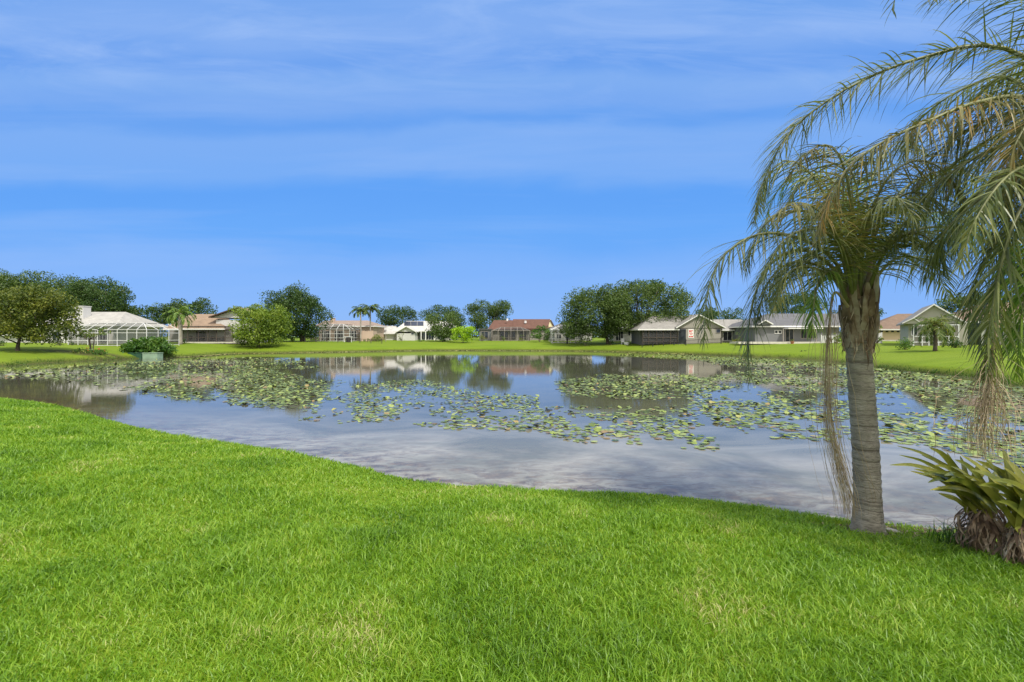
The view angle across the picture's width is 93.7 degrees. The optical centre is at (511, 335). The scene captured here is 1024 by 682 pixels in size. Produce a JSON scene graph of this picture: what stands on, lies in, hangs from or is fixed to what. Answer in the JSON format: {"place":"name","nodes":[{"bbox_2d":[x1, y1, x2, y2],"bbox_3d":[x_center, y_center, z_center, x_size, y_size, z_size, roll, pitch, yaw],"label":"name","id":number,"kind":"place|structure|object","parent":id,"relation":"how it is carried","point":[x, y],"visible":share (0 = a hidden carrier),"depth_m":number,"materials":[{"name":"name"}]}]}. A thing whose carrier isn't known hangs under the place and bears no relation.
{"place":"outdoors","nodes":[
{"label":"outdoors","id":0,"kind":"place"},
{"bbox_2d":[0,350,1023,529],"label":"pond water","id":1,"kind":"structure","parent":0,"point":[757,465],"depth_m":14.93,"materials":[{"name":"grey liquid"}]},
{"bbox_2d":[184,350,681,356],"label":"floating weed","id":2,"kind":"object","parent":1,"relation":"on","point":[374,351],"visible":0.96,"depth_m":74.04,"materials":[{"name":"green plant"}]},
{"bbox_2d":[0,353,1023,462],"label":"lily pads","id":3,"kind":"object","parent":1,"relation":"on","point":[738,414],"visible":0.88,"depth_m":21.45,"materials":[{"name":"green plant"}]},
{"bbox_2d":[0,336,1023,681],"bbox_3d":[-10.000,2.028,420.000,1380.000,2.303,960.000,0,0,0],"label":"ground","id":4,"kind":"structure","parent":0,"point":[924,358],"depth_m":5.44,"materials":[{"name":"green plant"}]},
{"bbox_2d":[0,268,35,320],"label":"oak tree","id":5,"kind":"object","parent":4,"relation":"on","point":[6,282],"visible":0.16,"depth_m":90.76,"materials":[{"name":"green plant"}]},
{"bbox_2d":[0,283,84,350],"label":"magnolia tree","id":6,"kind":"object","parent":4,"relation":"on","point":[35,302],"visible":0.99,"depth_m":49.36,"materials":[{"name":"green plant"}]},
{"bbox_2d":[4,269,108,322],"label":"oak tree","id":7,"kind":"object","parent":4,"relation":"on","point":[60,283],"visible":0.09,"depth_m":92.75,"materials":[{"name":"green plant"}]},
{"bbox_2d":[74,347,92,352],"bbox_3d":[-47.054,1.610,52.693,1.795,0.742,1.308,0,0,0],"label":"flower shrub","id":8,"kind":"object","parent":4,"relation":"on","point":[76,350],"visible":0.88,"depth_m":52.69,"materials":[{"name":"green plant"}]},
{"bbox_2d":[0,306,167,343],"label":"house","id":9,"kind":"structure","parent":4,"relation":"on","point":[87,316],"depth_m":69.74,"materials":[{"name":"grey"}]},
{"bbox_2d":[96,330,108,341],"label":"sliding door","id":10,"kind":"structure","parent":9,"relation":"in","point":[100,337],"depth_m":67.96,"materials":[{"name":"grey glass"}]},
{"bbox_2d":[75,327,111,350],"bbox_3d":[-47.560,0.435,54.601,3.094,2.935,2.646,0,0,0],"label":"frangipani tree","id":11,"kind":"object","parent":4,"relation":"on","point":[88,334],"visible":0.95,"depth_m":54.35,"materials":[{"name":"green plant"}]},
{"bbox_2d":[87,348,107,355],"bbox_3d":[-45.226,1.722,52.492,1.989,0.939,1.677,0,0,33],"label":"flower shrub","id":12,"kind":"object","parent":4,"relation":"on","point":[100,352],"visible":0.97,"depth_m":52.44,"materials":[{"name":"green plant"}]},
{"bbox_2d":[59,275,139,313],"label":"oak tree","id":13,"kind":"object","parent":4,"relation":"on","point":[89,295],"visible":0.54,"depth_m":88.14,"materials":[{"name":"green plant"}]},
{"bbox_2d":[68,323,178,345],"bbox_3d":[-52.252,-0.175,64.999,10.187,3.102,6.062,0,0,0],"label":"pool enclosure","id":14,"kind":"object","parent":4,"relation":"on","point":[107,340],"visible":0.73,"depth_m":62.00,"materials":[{"name":"grey metal"}]},
{"bbox_2d":[128,352,146,358],"bbox_3d":[-43.393,2.486,55.650,1.613,1.109,0.980,0,0,0],"label":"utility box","id":15,"kind":"object","parent":4,"relation":"on","point":[138,355],"visible":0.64,"depth_m":55.20,"materials":[{"name":"green metal"}]},
{"bbox_2d":[119,336,178,353],"bbox_3d":[-43.429,1.031,57.342,6.195,2.414,4.596,0,0,0],"label":"sea grape bush","id":16,"kind":"object","parent":4,"relation":"on","point":[153,344],"visible":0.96,"depth_m":56.38,"materials":[{"name":"green plant"}]},
{"bbox_2d":[127,302,172,328],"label":"oak tree","id":17,"kind":"object","parent":4,"relation":"on","point":[152,313],"visible":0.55,"depth_m":91.28,"materials":[{"name":"green plant"}]},
{"bbox_2d":[142,352,163,358],"bbox_3d":[-41.645,2.706,55.650,1.797,1.548,0.980,0,0,0],"label":"utility box","id":18,"kind":"object","parent":4,"relation":"on","point":[151,355],"visible":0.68,"depth_m":55.20,"materials":[{"name":"green metal"}]},
{"bbox_2d":[161,305,197,343],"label":"pygmy palm","id":19,"kind":"object","parent":4,"relation":"on","point":[179,320],"visible":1,"depth_m":73.78,"materials":[{"name":"green plant"}]},
{"bbox_2d":[164,297,218,321],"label":"oak tree","id":20,"kind":"object","parent":4,"relation":"on","point":[197,305],"visible":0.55,"depth_m":94.03,"materials":[{"name":"green plant"}]},
{"bbox_2d":[163,307,273,343],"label":"house","id":21,"kind":"structure","parent":4,"relation":"on","point":[203,328],"depth_m":81.20,"materials":[{"name":"beige"}]},
{"bbox_2d":[196,331,205,341],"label":"sliding door","id":22,"kind":"structure","parent":21,"relation":"in","point":[201,333],"depth_m":82.46,"materials":[{"name":"black glass"}]},
{"bbox_2d":[227,302,295,346],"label":"bush","id":23,"kind":"object","parent":4,"relation":"on","point":[266,330],"visible":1,"depth_m":74.76,"materials":[{"name":"green plant"}]},
{"bbox_2d":[259,280,335,341],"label":"oak tree","id":24,"kind":"object","parent":4,"relation":"on","point":[298,304],"visible":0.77,"depth_m":89.69,"materials":[{"name":"green plant"}]},
{"bbox_2d":[310,324,361,340],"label":"pool enclosure","id":25,"kind":"object","parent":4,"relation":"on","point":[336,330],"visible":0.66,"depth_m":97.47,"materials":[{"name":"grey metal"}]},
{"bbox_2d":[310,338,377,341],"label":"fence","id":26,"kind":"object","parent":4,"relation":"on","point":[343,339],"visible":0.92,"depth_m":90.00,"materials":[{"name":"brown metal"}]},
{"bbox_2d":[344,337,351,341],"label":"grill island","id":27,"kind":"structure","parent":4,"relation":"on","point":[348,339],"depth_m":91.75,"materials":[{"name":"white metal"}]},
{"bbox_2d":[316,318,387,340],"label":"house","id":28,"kind":"structure","parent":4,"relation":"on","point":[366,332],"depth_m":103.00,"materials":[{"name":"beige paint"}]},
{"bbox_2d":[322,331,329,339],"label":"sliding door","id":29,"kind":"structure","parent":28,"relation":"in","point":[326,333],"depth_m":102.97,"materials":[{"name":"grey glass"}]},
{"bbox_2d":[335,331,342,340],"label":"sliding door","id":30,"kind":"structure","parent":28,"relation":"in","point":[339,333],"depth_m":102.97,"materials":[{"name":"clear glass"}]},
{"bbox_2d":[349,331,356,340],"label":"sliding door","id":31,"kind":"structure","parent":28,"relation":"in","point":[353,334],"depth_m":102.97,"materials":[{"name":"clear glass"}]},
{"bbox_2d":[349,306,369,340],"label":"tall palm","id":32,"kind":"object","parent":4,"relation":"on","point":[358,310],"visible":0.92,"depth_m":97.86,"materials":[{"name":"green plant"}]},
{"bbox_2d":[358,304,381,330],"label":"tall palm","id":33,"kind":"object","parent":4,"relation":"on","point":[372,308],"visible":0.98,"depth_m":98.75,"materials":[{"name":"green plant"}]},
{"bbox_2d":[370,334,384,340],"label":"hedge shrub","id":34,"kind":"object","parent":4,"relation":"on","point":[376,337],"visible":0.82,"depth_m":97.79,"materials":[{"name":"green plant"}]},
{"bbox_2d":[384,326,397,339],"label":"garage","id":35,"kind":"structure","parent":4,"relation":"on","point":[390,333],"depth_m":112.00,"materials":[{"name":"white paint"}]},
{"bbox_2d":[385,334,393,339],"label":"garage door","id":36,"kind":"structure","parent":35,"relation":"in","point":[387,336],"depth_m":111.94,"materials":[{"name":"white metal"}]},
{"bbox_2d":[376,304,418,326],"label":"oak tree","id":37,"kind":"object","parent":4,"relation":"on","point":[387,318],"visible":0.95,"depth_m":117.22,"materials":[{"name":"green plant"}]},
{"bbox_2d":[394,321,457,340],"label":"house","id":38,"kind":"structure","parent":4,"relation":"on","point":[413,330],"depth_m":109.94,"materials":[{"name":"white paint"}]},
{"bbox_2d":[426,332,433,339],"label":"sliding door","id":39,"kind":"structure","parent":38,"relation":"in","point":[428,337],"depth_m":109.96,"materials":[{"name":"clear glass"}]},
{"bbox_2d":[435,337,448,341],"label":"hedge shrub","id":40,"kind":"object","parent":4,"relation":"on","point":[441,340],"visible":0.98,"depth_m":97.89,"materials":[{"name":"green plant"}]},
{"bbox_2d":[424,310,460,340],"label":"oak tree","id":41,"kind":"object","parent":4,"relation":"on","point":[438,330],"visible":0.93,"depth_m":99.25,"materials":[{"name":"green plant"}]},
{"bbox_2d":[418,304,467,332],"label":"oak tree","id":42,"kind":"object","parent":4,"relation":"on","point":[445,310],"visible":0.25,"depth_m":118.13,"materials":[{"name":"green plant"}]},
{"bbox_2d":[450,325,477,342],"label":"ornamental tree","id":43,"kind":"object","parent":4,"relation":"on","point":[468,331],"visible":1,"depth_m":94.40,"materials":[{"name":"green plant"}]},
{"bbox_2d":[478,329,491,340],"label":"garden shed","id":44,"kind":"structure","parent":4,"relation":"on","point":[487,333],"depth_m":106.00,"materials":[{"name":"stone"}]},
{"bbox_2d":[481,331,487,338],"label":"window","id":45,"kind":"structure","parent":44,"relation":"in","point":[484,333],"depth_m":105.96,"materials":[{"name":"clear glass"}]},
{"bbox_2d":[461,299,513,333],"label":"oak tree","id":46,"kind":"object","parent":4,"relation":"on","point":[479,318],"visible":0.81,"depth_m":123.64,"materials":[{"name":"green plant"}]},
{"bbox_2d":[160,327,840,337],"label":"woods","id":47,"kind":"object","parent":4,"relation":"on","point":[162,332],"visible":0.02,"depth_m":187.03,"materials":[{"name":"brown plant"}]},
{"bbox_2d":[492,327,529,340],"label":"pool enclosure","id":48,"kind":"object","parent":4,"relation":"on","point":[504,330],"visible":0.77,"depth_m":103.96,"materials":[{"name":"grey metal"}]},
{"bbox_2d":[2,348,1023,385],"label":"bank grass","id":49,"kind":"structure","parent":4,"relation":"on","point":[911,370],"depth_m":44.23,"materials":[{"name":"green plant"}]},
{"bbox_2d":[488,319,553,339],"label":"house","id":50,"kind":"structure","parent":4,"relation":"on","point":[530,324],"depth_m":110.28,"materials":[{"name":"red"}]},
{"bbox_2d":[500,331,507,338],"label":"sliding door","id":51,"kind":"structure","parent":50,"relation":"in","point":[501,332],"depth_m":109.96,"materials":[{"name":"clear glass"}]},
{"bbox_2d":[510,331,515,338],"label":"sliding door","id":52,"kind":"structure","parent":50,"relation":"in","point":[512,333],"depth_m":109.96,"materials":[{"name":"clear glass"}]},
{"bbox_2d":[519,331,525,338],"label":"sliding door","id":53,"kind":"structure","parent":50,"relation":"in","point":[521,333],"depth_m":109.96,"materials":[{"name":"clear glass"}]},
{"bbox_2d":[530,325,553,341],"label":"garden tree","id":54,"kind":"object","parent":4,"relation":"on","point":[543,328],"visible":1,"depth_m":96.88,"materials":[{"name":"green plant"}]},
{"bbox_2d":[549,326,582,342],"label":"pool enclosure","id":55,"kind":"object","parent":4,"relation":"on","point":[576,338],"visible":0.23,"depth_m":92.96,"materials":[{"name":"grey metal"}]},
{"bbox_2d":[548,324,591,340],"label":"house","id":56,"kind":"structure","parent":4,"relation":"on","point":[557,335],"depth_m":102.00,"materials":[{"name":"stone"}]},
{"bbox_2d":[579,331,591,345],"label":"hedge shrub","id":57,"kind":"object","parent":4,"relation":"on","point":[583,340],"visible":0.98,"depth_m":86.01,"materials":[{"name":"green plant"}]},
{"bbox_2d":[555,283,638,343],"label":"oak tree","id":58,"kind":"object","parent":4,"relation":"on","point":[590,304],"visible":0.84,"depth_m":85.47,"materials":[{"name":"green plant"}]},
{"bbox_2d":[608,321,630,340],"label":"house","id":59,"kind":"structure","parent":4,"relation":"on","point":[626,336],"depth_m":97.00,"materials":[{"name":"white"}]},
{"bbox_2d":[616,331,622,340],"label":"sliding door","id":60,"kind":"structure","parent":59,"relation":"in","point":[618,338],"depth_m":96.97,"materials":[{"name":"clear glass"}]},
{"bbox_2d":[597,278,698,331],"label":"oak tree","id":61,"kind":"object","parent":4,"relation":"on","point":[654,290],"visible":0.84,"depth_m":84.74,"materials":[{"name":"green plant"}]},
{"bbox_2d":[642,340,684,346],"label":"fence","id":62,"kind":"object","parent":4,"relation":"on","point":[663,343],"visible":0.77,"depth_m":78.49,"materials":[{"name":"black metal"}]},
{"bbox_2d":[627,314,742,344],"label":"house","id":63,"kind":"structure","parent":4,"relation":"on","point":[660,332],"depth_m":81.47,"materials":[{"name":"grey"}]},
{"bbox_2d":[679,329,685,343],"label":"screen door","id":64,"kind":"structure","parent":63,"relation":"in","point":[682,332],"depth_m":79.96,"materials":[{"name":"black glass"}]},
{"bbox_2d":[688,329,693,337],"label":"wall sign","id":65,"kind":"object","parent":63,"relation":"attached to","point":[690,333],"visible":0.98,"depth_m":79.95,"materials":[{"name":"white paint"}]},
{"bbox_2d":[723,331,731,340],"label":"sliding door","id":66,"kind":"structure","parent":63,"relation":"in","point":[727,335],"depth_m":81.48,"materials":[{"name":"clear glass"}]},
{"bbox_2d":[685,337,721,344],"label":"fence","id":67,"kind":"object","parent":4,"relation":"on","point":[714,341],"visible":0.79,"depth_m":76.99,"materials":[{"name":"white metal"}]},
{"bbox_2d":[694,307,744,319],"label":"oak tree","id":68,"kind":"object","parent":4,"relation":"on","point":[716,314],"visible":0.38,"depth_m":98.42,"materials":[{"name":"green plant"}]},
{"bbox_2d":[728,314,839,343],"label":"house","id":69,"kind":"structure","parent":4,"relation":"on","point":[783,331],"depth_m":74.00,"materials":[{"name":"paint"}]},
{"bbox_2d":[785,329,793,341],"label":"sliding door","id":70,"kind":"structure","parent":69,"relation":"in","point":[789,333],"depth_m":73.97,"materials":[{"name":"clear glass"}]},
{"bbox_2d":[801,329,806,338],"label":"window","id":71,"kind":"structure","parent":69,"relation":"in","point":[802,332],"depth_m":73.97,"materials":[{"name":"black glass"}]},
{"bbox_2d":[762,290,829,313],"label":"oak tree","id":72,"kind":"object","parent":4,"relation":"on","point":[799,307],"visible":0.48,"depth_m":95.88,"materials":[{"name":"green plant"}]},
{"bbox_2d":[821,335,833,342],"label":"fence","id":73,"kind":"object","parent":4,"relation":"on","point":[822,339],"visible":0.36,"depth_m":69.99,"materials":[{"name":"white plastic"}]},
{"bbox_2d":[832,333,841,343],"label":"garden plant","id":74,"kind":"object","parent":4,"relation":"on","point":[836,339],"visible":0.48,"depth_m":67.98,"materials":[{"name":"green plant"}]},
{"bbox_2d":[685,129,1018,535],"bbox_3d":[4.595,-0.198,6.190,5.567,5.328,2.502,0,0,-35],"label":"queen palm","id":75,"kind":"object","parent":4,"relation":"on","point":[854,244],"visible":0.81,"depth_m":5.48,"materials":[{"name":"green plant"}]},
{"bbox_2d":[832,307,886,316],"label":"oak tree","id":76,"kind":"object","parent":4,"relation":"on","point":[881,310],"visible":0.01,"depth_m":95.20,"materials":[{"name":"green plant"}]},
{"bbox_2d":[877,324,883,341],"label":"garden plant","id":77,"kind":"object","parent":4,"relation":"on","point":[881,327],"visible":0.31,"depth_m":65.83,"materials":[{"name":"green plant"}]},
{"bbox_2d":[822,521,942,537],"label":"leaf litter","id":78,"kind":"object","parent":4,"relation":"on","point":[911,531],"visible":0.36,"depth_m":5.82,"materials":[{"name":"brown plant"}]},
{"bbox_2d":[745,0,1023,466],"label":"queen palm","id":79,"kind":"object","parent":4,"relation":"on","point":[988,204],"visible":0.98,"depth_m":4.20,"materials":[{"name":"green plant"}]},
{"bbox_2d":[879,314,911,340],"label":"house","id":80,"kind":"structure","parent":4,"relation":"on","point":[890,330],"depth_m":85.70,"materials":[{"name":"brown paint"}]},
{"bbox_2d":[895,337,914,349],"bbox_3d":[40.960,0.824,50.015,1.873,1.454,1.490,0,0,0],"label":"hedge shrub","id":81,"kind":"object","parent":4,"relation":"on","point":[906,344],"visible":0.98,"depth_m":49.97,"materials":[{"name":"green plant"}]},
{"bbox_2d":[909,314,960,350],"bbox_3d":[40.069,-0.224,45.433,3.550,3.740,3.563,0,0,25],"label":"bushy palm","id":82,"kind":"object","parent":4,"relation":"on","point":[936,325],"visible":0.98,"depth_m":45.22,"materials":[{"name":"green plant"}]},
{"bbox_2d":[925,518,968,547],"bbox_3d":[4.876,2.180,5.253,0.743,0.301,0.606,0,0,0],"label":"grass tuft","id":83,"kind":"object","parent":4,"relation":"on","point":[949,533],"visible":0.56,"depth_m":5.25,"materials":[{"name":"green plant"}]},
{"bbox_2d":[891,446,1008,554],"bbox_3d":[4.780,1.756,5.030,1.660,1.194,0.675,0,0,-17],"label":"strap leaf plant","id":84,"kind":"object","parent":4,"relation":"on","point":[981,510],"visible":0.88,"depth_m":4.93,"materials":[{"name":"green plant"}]},
{"bbox_2d":[946,337,964,347],"bbox_3d":[45.285,0.657,48.936,1.830,1.367,1.469,0,0,0],"label":"hedge shrub","id":85,"kind":"object","parent":4,"relation":"on","point":[956,343],"visible":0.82,"depth_m":48.86,"materials":[{"name":"green plant"}]},
{"bbox_2d":[896,302,1023,345],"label":"house","id":86,"kind":"structure","parent":4,"relation":"on","point":[932,310],"depth_m":56.22,"materials":[{"name":"grey paint"}]},
{"bbox_2d":[935,289,1011,313],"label":"oak tree","id":87,"kind":"object","parent":4,"relation":"on","point":[944,307],"visible":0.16,"depth_m":71.16,"materials":[{"name":"green plant"}]},
{"bbox_2d":[960,449,1023,565],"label":"strap leaf plant","id":88,"kind":"object","parent":4,"relation":"on","point":[1008,482],"visible":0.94,"depth_m":4.54,"materials":[{"name":"green plant"}]},
{"bbox_2d":[0,0,1023,335],"label":"sky","id":89,"kind":"structure","parent":0,"point":[418,155],"materials":[{"name":"blue"}]}
]}

